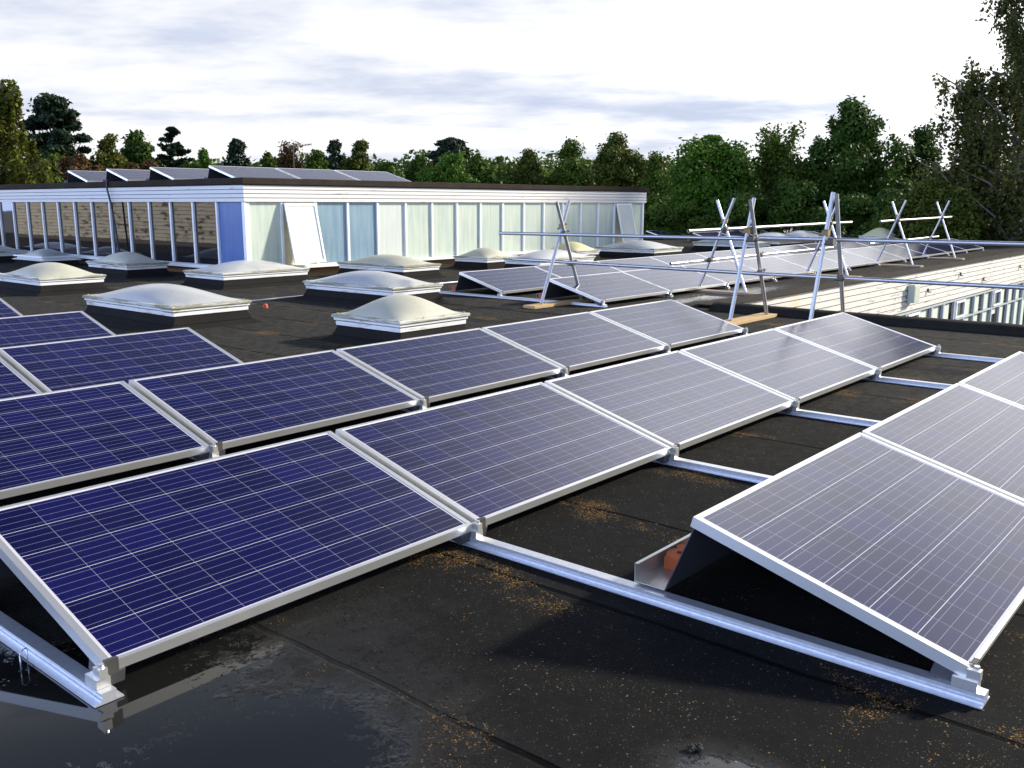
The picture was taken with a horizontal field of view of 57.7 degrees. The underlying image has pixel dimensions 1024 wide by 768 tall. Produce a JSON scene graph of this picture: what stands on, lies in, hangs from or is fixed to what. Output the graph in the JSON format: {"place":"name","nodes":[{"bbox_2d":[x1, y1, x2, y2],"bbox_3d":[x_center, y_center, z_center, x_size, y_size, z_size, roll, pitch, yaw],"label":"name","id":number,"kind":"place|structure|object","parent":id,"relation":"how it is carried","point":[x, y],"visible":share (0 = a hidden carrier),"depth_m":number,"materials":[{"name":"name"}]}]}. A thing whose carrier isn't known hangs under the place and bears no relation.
{"place":"outdoors","nodes":[
{"label":"outdoors","id":0,"kind":"place"},
{"bbox_2d":[0,226,1023,767],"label":"flat roof","id":1,"kind":"structure","parent":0,"point":[448,654],"depth_m":3.06,"materials":[{"name":"rubber"}]},
{"bbox_2d":[0,357,42,398],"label":"solar panel","id":2,"kind":"object","parent":1,"relation":"on","point":[14,382],"visible":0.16,"depth_m":6.74,"materials":[{"name":"glass"}]},
{"bbox_2d":[10,249,85,265],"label":"dome skylight","id":3,"kind":"object","parent":1,"relation":"on","point":[39,256],"visible":0.99,"depth_m":22.19,"materials":[{"name":"plastic"}]},
{"bbox_2d":[0,262,113,296],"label":"dome skylight","id":4,"kind":"object","parent":1,"relation":"on","point":[45,279],"visible":0.99,"depth_m":15.49,"materials":[{"name":"plastic"}]},
{"bbox_2d":[0,311,115,347],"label":"solar panel","id":5,"kind":"object","parent":1,"relation":"on","point":[37,329],"visible":0.53,"depth_m":9.16,"materials":[{"name":"glass"}]},
{"bbox_2d":[0,611,123,707],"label":"mounting rail","id":6,"kind":"object","parent":1,"relation":"on","point":[94,688],"visible":1,"depth_m":2.93,"materials":[{"name":"metal"}]},
{"bbox_2d":[0,381,209,498],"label":"solar panel","id":7,"kind":"object","parent":1,"relation":"on","point":[51,439],"visible":0.97,"depth_m":5.19,"materials":[{"name":"glass"}]},
{"bbox_2d":[0,327,243,392],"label":"solar panel","id":8,"kind":"object","parent":1,"relation":"on","point":[57,365],"visible":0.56,"depth_m":7.50,"materials":[{"name":"glass"}]},
{"bbox_2d":[86,252,176,278],"bbox_3d":[-8.052,-2.524,19.451,1.887,0.483,1.127,9,14,39],"label":"dome skylight","id":9,"kind":"object","parent":1,"relation":"on","point":[125,265],"visible":0.99,"depth_m":19.03,"materials":[{"name":"plastic"}]},
{"bbox_2d":[82,283,261,329],"bbox_3d":[-4.474,-1.063,11.994,2.407,0.458,1.287,9,14,39],"label":"dome skylight","id":10,"kind":"object","parent":1,"relation":"on","point":[159,306],"visible":0.99,"depth_m":11.46,"materials":[{"name":"plastic"}]},
{"bbox_2d":[0,431,472,684],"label":"solar panel","id":11,"kind":"object","parent":1,"relation":"on","point":[130,570],"visible":0.91,"depth_m":3.53,"materials":[{"name":"glass"}]},
{"bbox_2d":[179,260,309,289],"bbox_3d":[-4.895,-2.069,17.206,1.467,0.448,2.067,9,14,39],"label":"dome skylight","id":12,"kind":"object","parent":1,"relation":"on","point":[240,274],"visible":0.99,"depth_m":16.70,"materials":[{"name":"plastic"}]},
{"bbox_2d":[129,350,420,455],"bbox_3d":[-1.640,0.069,6.352,1.202,0.348,1.650,9,14,39],"label":"solar panel","id":13,"kind":"object","parent":1,"relation":"on","point":[230,406],"visible":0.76,"depth_m":6.14,"materials":[{"name":"glass"}]},
{"bbox_2d":[0,177,648,273],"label":"glazed building","id":14,"kind":"structure","parent":1,"relation":"on","point":[315,226],"depth_m":21.50,"materials":[{"name":"white glass"}]},
{"bbox_2d":[0,202,15,248],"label":"window","id":15,"kind":"structure","parent":14,"relation":"in","point":[6,214],"depth_m":25.53,"materials":[{"name":"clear glass"}]},
{"bbox_2d":[12,202,29,250],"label":"window","id":16,"kind":"structure","parent":14,"relation":"in","point":[20,221],"depth_m":24.98,"materials":[{"name":"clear glass"}]},
{"bbox_2d":[26,202,44,250],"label":"window","id":17,"kind":"structure","parent":14,"relation":"in","point":[34,213],"depth_m":24.42,"materials":[{"name":"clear glass"}]},
{"bbox_2d":[41,202,60,251],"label":"window","id":18,"kind":"structure","parent":14,"relation":"in","point":[49,215],"depth_m":23.85,"materials":[{"name":"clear glass"}]},
{"bbox_2d":[56,202,76,253],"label":"window","id":19,"kind":"structure","parent":14,"relation":"in","point":[65,212],"depth_m":23.29,"materials":[{"name":"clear glass"}]},
{"bbox_2d":[73,202,93,254],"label":"window","id":20,"kind":"structure","parent":14,"relation":"in","point":[82,210],"depth_m":22.74,"materials":[{"name":"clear glass"}]},
{"bbox_2d":[90,202,111,255],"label":"window","id":21,"kind":"structure","parent":14,"relation":"in","point":[99,210],"depth_m":22.18,"materials":[{"name":"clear glass"}]},
{"bbox_2d":[108,202,130,253],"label":"window","id":22,"kind":"structure","parent":14,"relation":"in","point":[120,209],"depth_m":21.57,"materials":[{"name":"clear glass"}]},
{"bbox_2d":[127,202,150,257],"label":"window","id":23,"kind":"structure","parent":14,"relation":"in","point":[137,211],"depth_m":21.03,"materials":[{"name":"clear glass"}]},
{"bbox_2d":[147,202,172,260],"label":"window","id":24,"kind":"structure","parent":14,"relation":"in","point":[158,212],"depth_m":20.49,"materials":[{"name":"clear glass"}]},
{"bbox_2d":[145,167,208,179],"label":"solar panel","id":25,"kind":"object","parent":14,"relation":"on","point":[161,173],"visible":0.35,"depth_m":20.77,"materials":[{"name":"glass"}]},
{"bbox_2d":[169,202,194,262],"bbox_3d":[-7.028,-3.247,19.891,0.885,1.276,0.092,9,14,39],"label":"window","id":26,"kind":"structure","parent":14,"relation":"in","point":[180,213],"depth_m":19.93,"materials":[{"name":"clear glass"}]},
{"bbox_2d":[191,202,217,264],"bbox_3d":[-6.351,-3.138,19.331,0.885,1.276,0.092,9,14,39],"label":"window","id":27,"kind":"structure","parent":14,"relation":"in","point":[203,213],"depth_m":19.37,"materials":[{"name":"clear glass"}]},
{"bbox_2d":[215,202,243,263],"bbox_3d":[-5.621,-3.020,18.728,1.024,1.277,0.092,9,14,39],"label":"window","id":28,"kind":"structure","parent":14,"relation":"in","point":[229,226],"depth_m":18.79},
{"bbox_2d":[203,165,298,178],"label":"solar panel","id":29,"kind":"object","parent":14,"relation":"on","point":[235,172],"visible":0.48,"depth_m":20.01,"materials":[{"name":"glass"}]},
{"bbox_2d":[241,202,281,263],"bbox_3d":[-5.016,-3.018,18.717,0.092,1.278,0.865,9,14,39],"label":"window","id":30,"kind":"structure","parent":14,"relation":"in","point":[260,220],"depth_m":18.69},
{"bbox_2d":[279,202,325,264],"bbox_3d":[-4.337,-3.123,19.265,0.412,1.278,0.863,9,14,39],"label":"window","id":31,"kind":"structure","parent":14,"relation":"in","point":[301,236],"depth_m":19.22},
{"bbox_2d":[276,168,356,179],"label":"solar panel","id":32,"kind":"object","parent":14,"relation":"on","point":[315,174],"visible":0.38,"depth_m":21.35,"materials":[{"name":"glass"}]},
{"bbox_2d":[313,202,346,262],"bbox_3d":[-3.902,-3.269,20.016,0.092,1.278,0.865,9,14,39],"label":"window","id":33,"kind":"structure","parent":14,"relation":"in","point":[331,215],"depth_m":20.07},
{"bbox_2d":[346,202,376,260],"bbox_3d":[-3.345,-3.394,20.666,0.092,1.278,0.865,9,14,39],"label":"window","id":34,"kind":"structure","parent":14,"relation":"in","point":[360,216],"depth_m":20.64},
{"bbox_2d":[376,202,404,255],"bbox_3d":[-2.788,-3.520,21.316,0.092,1.278,0.865,9,14,39],"label":"window","id":35,"kind":"structure","parent":14,"relation":"in","point":[389,215],"depth_m":21.30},
{"bbox_2d":[404,202,430,256],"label":"window","id":36,"kind":"structure","parent":14,"relation":"in","point":[417,218],"depth_m":21.96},
{"bbox_2d":[430,202,455,255],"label":"window","id":37,"kind":"structure","parent":14,"relation":"in","point":[443,223],"depth_m":22.60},
{"bbox_2d":[455,202,478,254],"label":"window","id":38,"kind":"structure","parent":14,"relation":"in","point":[466,213],"depth_m":23.24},
{"bbox_2d":[479,202,500,250],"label":"window","id":39,"kind":"structure","parent":14,"relation":"in","point":[489,212],"depth_m":23.89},
{"bbox_2d":[501,202,521,251],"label":"window","id":40,"kind":"structure","parent":14,"relation":"in","point":[511,212],"depth_m":24.54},
{"bbox_2d":[522,202,542,250],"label":"window","id":41,"kind":"structure","parent":14,"relation":"in","point":[532,213],"depth_m":25.19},
{"bbox_2d":[542,203,561,249],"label":"window","id":42,"kind":"structure","parent":14,"relation":"in","point":[550,218],"depth_m":25.80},
{"bbox_2d":[561,203,579,243],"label":"window","id":43,"kind":"structure","parent":14,"relation":"in","point":[573,216],"depth_m":26.56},
{"bbox_2d":[579,203,596,246],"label":"window","id":44,"kind":"structure","parent":14,"relation":"in","point":[588,211],"depth_m":27.17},
{"bbox_2d":[596,203,613,246],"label":"window","id":45,"kind":"structure","parent":14,"relation":"in","point":[604,210],"depth_m":27.80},
{"bbox_2d":[613,203,637,243],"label":"window","id":46,"kind":"structure","parent":14,"relation":"in","point":[623,217],"depth_m":28.32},
{"bbox_2d":[296,270,450,305],"bbox_3d":[-2.171,-1.523,14.377,2.267,0.458,1.227,9,14,39],"label":"dome skylight","id":47,"kind":"object","parent":1,"relation":"on","point":[364,287],"visible":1,"depth_m":13.97,"materials":[{"name":"plastic"}]},
{"bbox_2d":[331,254,445,279],"bbox_3d":[-2.532,-2.432,19.078,2.187,0.453,1.247,9,14,39],"label":"dome skylight","id":48,"kind":"object","parent":1,"relation":"on","point":[413,268],"visible":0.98,"depth_m":18.62,"materials":[{"name":"plastic"}]},
{"bbox_2d":[322,294,469,344],"bbox_3d":[-1.228,-0.745,10.291,1.287,0.488,1.257,9,14,39],"label":"dome skylight","id":49,"kind":"object","parent":1,"relation":"on","point":[393,317],"visible":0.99,"depth_m":9.97,"materials":[{"name":"plastic"}]},
{"bbox_2d":[336,328,562,407],"bbox_3d":[-0.555,-0.175,7.618,1.202,0.348,1.650,9,14,39],"label":"solar panel","id":50,"kind":"object","parent":1,"relation":"on","point":[437,367],"visible":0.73,"depth_m":7.43,"materials":[{"name":"glass"}]},
{"bbox_2d":[448,247,517,269],"bbox_3d":[-0.615,-2.957,21.739,1.267,0.473,1.287,9,14,39],"label":"dome skylight","id":51,"kind":"object","parent":1,"relation":"on","point":[485,258],"visible":0.97,"depth_m":21.36,"materials":[{"name":"plastic"}]},
{"bbox_2d":[335,382,671,535],"bbox_3d":[-0.076,0.321,5.059,1.202,0.348,1.650,9,14,39],"label":"solar panel","id":52,"kind":"object","parent":1,"relation":"on","point":[496,456],"visible":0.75,"depth_m":4.83,"materials":[{"name":"glass"}]},
{"bbox_2d":[449,266,559,295],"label":"solar panel","id":53,"kind":"object","parent":1,"relation":"on","point":[516,279],"visible":0.86,"depth_m":15.56,"materials":[{"name":"glass"}]},
{"bbox_2d":[503,249,595,268],"bbox_3d":[0.874,-2.846,21.229,1.257,0.453,2.267,9,14,39],"label":"dome skylight","id":54,"kind":"object","parent":1,"relation":"on","point":[547,254],"visible":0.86,"depth_m":20.71,"materials":[{"name":"plastic"}]},
{"bbox_2d":[482,312,665,374],"bbox_3d":[0.530,-0.420,8.883,1.202,0.348,1.650,9,14,39],"label":"solar panel","id":55,"kind":"object","parent":1,"relation":"on","point":[576,341],"visible":0.73,"depth_m":8.71,"materials":[{"name":"glass"}]},
{"bbox_2d":[534,261,620,276],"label":"solar panel","id":56,"kind":"object","parent":1,"relation":"on","point":[562,270],"visible":0.31,"depth_m":17.26,"materials":[{"name":"glass"}]},
{"bbox_2d":[399,397,772,483],"bbox_3d":[-1.419,0.025,7.283,10.260,0.110,0.104,9,14,39],"label":"mounting rail","id":57,"kind":"object","parent":1,"relation":"on","point":[675,460],"visible":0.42,"depth_m":5.19,"materials":[{"name":"metal"}]},
{"bbox_2d":[188,442,989,709],"bbox_3d":[-2.504,0.269,6.017,10.260,0.110,0.104,9,14,39],"label":"mounting rail","id":58,"kind":"object","parent":1,"relation":"on","point":[968,690],"visible":0.77,"depth_m":3.23,"materials":[{"name":"metal"}]},
{"bbox_2d":[536,272,669,305],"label":"solar panel","id":59,"kind":"object","parent":1,"relation":"on","point":[608,287],"visible":0.96,"depth_m":14.31,"materials":[{"name":"glass"}]},
{"bbox_2d":[595,240,683,257],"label":"dome skylight","id":60,"kind":"object","parent":1,"relation":"on","point":[634,249],"visible":0.97,"depth_m":25.73,"materials":[{"name":"plastic"}]},
{"bbox_2d":[590,299,744,350],"bbox_3d":[1.615,-0.664,10.149,1.202,0.348,1.650,9,14,39],"label":"solar panel","id":61,"kind":"object","parent":1,"relation":"on","point":[673,323],"visible":0.69,"depth_m":9.99,"materials":[{"name":"glass"}]},
{"bbox_2d":[544,350,793,449],"bbox_3d":[1.009,0.076,6.325,1.202,0.348,1.650,9,14,39],"label":"solar panel","id":62,"kind":"object","parent":1,"relation":"on","point":[671,399],"visible":0.75,"depth_m":6.12,"materials":[{"name":"glass"}]},
{"bbox_2d":[621,266,726,292],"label":"solar panel","id":63,"kind":"object","parent":1,"relation":"on","point":[675,281],"visible":0.64,"depth_m":15.81,"materials":[{"name":"glass"}]},
{"bbox_2d":[543,366,880,426],"bbox_3d":[1.541,0.082,7.000,5.360,0.110,0.104,9,14,39],"label":"mounting rail","id":64,"kind":"object","parent":1,"relation":"on","point":[796,411],"visible":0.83,"depth_m":6.46,"materials":[{"name":"metal"}]},
{"bbox_2d":[688,289,760,295],"bbox_3d":[3.576,-1.526,15.494,1.300,0.041,0.240,9,14,39],"label":"timber board","id":65,"kind":"object","parent":1,"relation":"on","point":[723,292],"visible":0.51,"depth_m":15.44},
{"bbox_2d":[669,198,852,291],"bbox_3d":[5.008,-2.654,17.213,0.886,1.533,7.247,9,14,38],"label":"scaffold guardrail","id":66,"kind":"object","parent":65,"relation":"on","point":[723,228],"visible":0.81,"depth_m":15.72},
{"bbox_2d":[681,261,774,284],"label":"solar panel","id":67,"kind":"object","parent":1,"relation":"on","point":[727,265],"visible":0.61,"depth_m":17.38,"materials":[{"name":"glass"}]},
{"bbox_2d":[690,236,771,250],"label":"dome skylight","id":68,"kind":"object","parent":1,"relation":"on","point":[708,245],"visible":0.57,"depth_m":29.32,"materials":[{"name":"plastic"}]},
{"bbox_2d":[725,313,776,324],"bbox_3d":[3.001,-0.827,11.881,0.220,0.041,1.330,9,14,39],"label":"timber board","id":69,"kind":"object","parent":1,"relation":"on","point":[748,318],"visible":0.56,"depth_m":11.89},
{"bbox_2d":[499,192,1023,319],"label":"scaffold guardrail","id":70,"kind":"object","parent":69,"relation":"on","point":[826,239],"visible":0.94,"depth_m":11.55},
{"bbox_2d":[730,256,814,277],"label":"solar panel","id":71,"kind":"object","parent":1,"relation":"on","point":[772,264],"visible":0.58,"depth_m":19.03,"materials":[{"name":"glass"}]},
{"bbox_2d":[680,328,876,402],"bbox_3d":[2.094,-0.168,7.591,1.202,0.348,1.650,9,14,39],"label":"solar panel","id":72,"kind":"object","parent":1,"relation":"on","point":[783,364],"visible":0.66,"depth_m":7.41,"materials":[{"name":"glass"}]},
{"bbox_2d":[648,344,952,388],"bbox_3d":[2.626,-0.162,8.266,5.360,0.110,0.104,9,14,39],"label":"mounting rail","id":73,"kind":"object","parent":1,"relation":"on","point":[879,377],"visible":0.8,"depth_m":7.73,"materials":[{"name":"metal"}]},
{"bbox_2d":[773,253,848,271],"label":"solar panel","id":74,"kind":"object","parent":1,"relation":"on","point":[803,259],"visible":0.63,"depth_m":20.38,"materials":[{"name":"glass"}]},
{"bbox_2d":[634,432,1023,680],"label":"solar panel","id":75,"kind":"object","parent":1,"relation":"on","point":[922,556],"visible":0.98,"depth_m":3.48,"materials":[{"name":"glass"}]},
{"bbox_2d":[774,312,936,370],"bbox_3d":[3.179,-0.413,8.857,1.202,0.348,1.650,9,14,39],"label":"solar panel","id":76,"kind":"object","parent":1,"relation":"on","point":[870,344],"visible":0.69,"depth_m":8.69,"materials":[{"name":"glass"}]},
{"bbox_2d":[708,301,1023,336],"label":"roof kerb","id":77,"kind":"structure","parent":1,"relation":"on","point":[997,328],"depth_m":11.41,"materials":[{"name":"black fabric"}]},
{"bbox_2d":[880,264,923,267],"bbox_3d":[9.222,-2.856,22.378,1.250,0.041,0.240,9,14,39],"label":"timber board","id":78,"kind":"object","parent":1,"relation":"on","point":[901,265],"visible":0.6,"depth_m":22.18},
{"bbox_2d":[869,200,955,264],"bbox_3d":[10.391,-3.908,23.703,0.886,1.533,6.001,9,14,38],"label":"scaffold guardrail","id":79,"kind":"object","parent":78,"relation":"on","point":[940,218],"visible":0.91,"depth_m":22.74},
{"bbox_2d":[862,383,1023,502],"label":"solar panel","id":80,"kind":"object","parent":1,"relation":"on","point":[973,435],"visible":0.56,"depth_m":4.83,"materials":[{"name":"glass"}]},
{"bbox_2d":[958,351,1023,407],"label":"solar panel","id":81,"kind":"object","parent":1,"relation":"on","point":[1003,379],"visible":0.56,"depth_m":6.12,"materials":[{"name":"glass"}]},
{"bbox_2d":[0,0,1023,184],"label":"sky","id":82,"kind":"structure","parent":0,"point":[505,78],"materials":[{"name":"white"}]},
{"label":"ground","id":83,"kind":"structure","parent":0,"visible":0},
{"bbox_2d":[0,78,63,184],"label":"willow tree","id":84,"kind":"object","parent":83,"relation":"on","point":[14,167],"visible":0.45,"depth_m":37.34,"materials":[{"name":"green plant"}]},
{"bbox_2d":[15,92,93,165],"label":"pine tree","id":85,"kind":"object","parent":83,"relation":"on","point":[56,114],"visible":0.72,"depth_m":53.42,"materials":[{"name":"green plant"}]},
{"bbox_2d":[56,152,104,180],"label":"russet shrub","id":86,"kind":"object","parent":83,"relation":"on","point":[78,162],"visible":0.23,"depth_m":49.49,"materials":[{"name":"brown plant"}]},
{"bbox_2d":[90,133,127,170],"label":"leafy tree","id":87,"kind":"object","parent":83,"relation":"on","point":[105,154],"visible":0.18,"depth_m":55.20,"materials":[{"name":"green plant"}]},
{"bbox_2d":[119,129,164,166],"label":"tree","id":88,"kind":"object","parent":83,"relation":"on","point":[137,149],"visible":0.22,"depth_m":62.82,"materials":[{"name":"green plant"}]},
{"bbox_2d":[155,126,194,167],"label":"conifer tree","id":89,"kind":"object","parent":83,"relation":"on","point":[169,161],"visible":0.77,"depth_m":60.14,"materials":[{"name":"green plant"}]},
{"bbox_2d":[221,138,250,166],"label":"round pine","id":90,"kind":"object","parent":83,"relation":"on","point":[235,151],"visible":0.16,"depth_m":72.50,"materials":[{"name":"green plant"}]},
{"bbox_2d":[275,140,305,168],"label":"bare tree","id":91,"kind":"object","parent":83,"relation":"on","point":[284,159],"visible":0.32,"depth_m":79.22,"materials":[{"name":"brown plant"}]},
{"bbox_2d":[340,139,372,170],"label":"tree","id":92,"kind":"object","parent":83,"relation":"on","point":[360,148],"visible":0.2,"depth_m":78.15,"materials":[{"name":"green plant"}]},
{"bbox_2d":[415,151,479,182],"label":"round tree","id":93,"kind":"object","parent":83,"relation":"on","point":[450,168],"visible":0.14,"depth_m":63.77,"materials":[{"name":"green plant"}]},
{"bbox_2d":[425,137,472,166],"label":"pine tree","id":94,"kind":"object","parent":83,"relation":"on","point":[451,145],"visible":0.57,"depth_m":88.24,"materials":[{"name":"green plant"}]},
{"bbox_2d":[0,147,1014,220],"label":"woodland","id":95,"kind":"object","parent":83,"relation":"on","point":[495,176],"depth_m":85.48,"materials":[{"name":"green plant"}]},
{"bbox_2d":[502,148,544,184],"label":"lime tree","id":96,"kind":"object","parent":83,"relation":"on","point":[531,170],"visible":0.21,"depth_m":73.24,"materials":[{"name":"green plant"}]},
{"bbox_2d":[542,136,595,185],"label":"lime tree","id":97,"kind":"object","parent":83,"relation":"on","point":[572,171],"visible":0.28,"depth_m":73.13,"materials":[{"name":"green plant"}]},
{"bbox_2d":[589,131,647,186],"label":"lime tree","id":98,"kind":"object","parent":83,"relation":"on","point":[614,165],"visible":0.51,"depth_m":70.54,"materials":[{"name":"green plant"}]},
{"bbox_2d":[635,151,677,210],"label":"round tree","id":99,"kind":"object","parent":83,"relation":"on","point":[656,165],"visible":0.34,"depth_m":63.09,"materials":[{"name":"green plant"}]},
{"bbox_2d":[643,202,720,238],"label":"leafy shrub","id":100,"kind":"object","parent":83,"relation":"on","point":[662,218],"visible":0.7,"depth_m":40.28,"materials":[{"name":"green plant"}]},
{"bbox_2d":[649,133,770,226],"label":"maple tree","id":101,"kind":"object","parent":83,"relation":"on","point":[733,166],"visible":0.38,"depth_m":42.93,"materials":[{"name":"green plant"}]},
{"bbox_2d":[703,188,771,233],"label":"leafy shrub","id":102,"kind":"object","parent":83,"relation":"on","point":[740,210],"visible":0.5,"depth_m":40.42,"materials":[{"name":"green plant"}]},
{"bbox_2d":[746,120,806,207],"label":"branchy tree","id":103,"kind":"object","parent":83,"relation":"on","point":[776,158],"visible":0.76,"depth_m":44.79,"materials":[{"name":"green plant"}]},
{"bbox_2d":[762,178,835,233],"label":"leafy shrub","id":104,"kind":"object","parent":83,"relation":"on","point":[791,196],"visible":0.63,"depth_m":40.48,"materials":[{"name":"green plant"}]},
{"bbox_2d":[790,93,917,228],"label":"oak tree","id":105,"kind":"object","parent":83,"relation":"on","point":[851,147],"visible":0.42,"depth_m":42.90,"materials":[{"name":"green plant"}]},
{"bbox_2d":[693,251,1023,324],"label":"clad wing","id":106,"kind":"structure","parent":83,"relation":"on","point":[1001,305],"depth_m":21.28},
{"bbox_2d":[814,188,920,238],"bbox_3d":[15.511,-5.594,40.055,4.926,5.700,4.175,9,14,39],"label":"leafy shrub","id":107,"kind":"object","parent":83,"relation":"on","point":[869,211],"visible":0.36,"depth_m":39.45,"materials":[{"name":"green plant"}]},
{"bbox_2d":[890,124,947,183],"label":"oak tree","id":108,"kind":"object","parent":83,"relation":"on","point":[920,137],"visible":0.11,"depth_m":44.33,"materials":[{"name":"green plant"}]},
{"bbox_2d":[875,177,987,240],"bbox_3d":[16.303,-4.985,36.060,4.177,6.027,4.555,9,14,39],"label":"leafy shrub","id":109,"kind":"object","parent":83,"relation":"on","point":[922,197],"visible":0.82,"depth_m":34.46,"materials":[{"name":"green plant"}]},
{"bbox_2d":[906,56,1012,308],"bbox_3d":[17.348,-7.189,36.137,4.053,10.342,4.145,9,14,39],"label":"birch tree","id":110,"kind":"object","parent":83,"relation":"on","point":[964,94],"visible":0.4,"depth_m":35.28,"materials":[{"name":"green plant"}]},
{"bbox_2d":[948,0,1023,241],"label":"birch tree","id":111,"kind":"object","parent":83,"relation":"on","point":[1006,199],"visible":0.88,"depth_m":33.91,"materials":[{"name":"green plant"}]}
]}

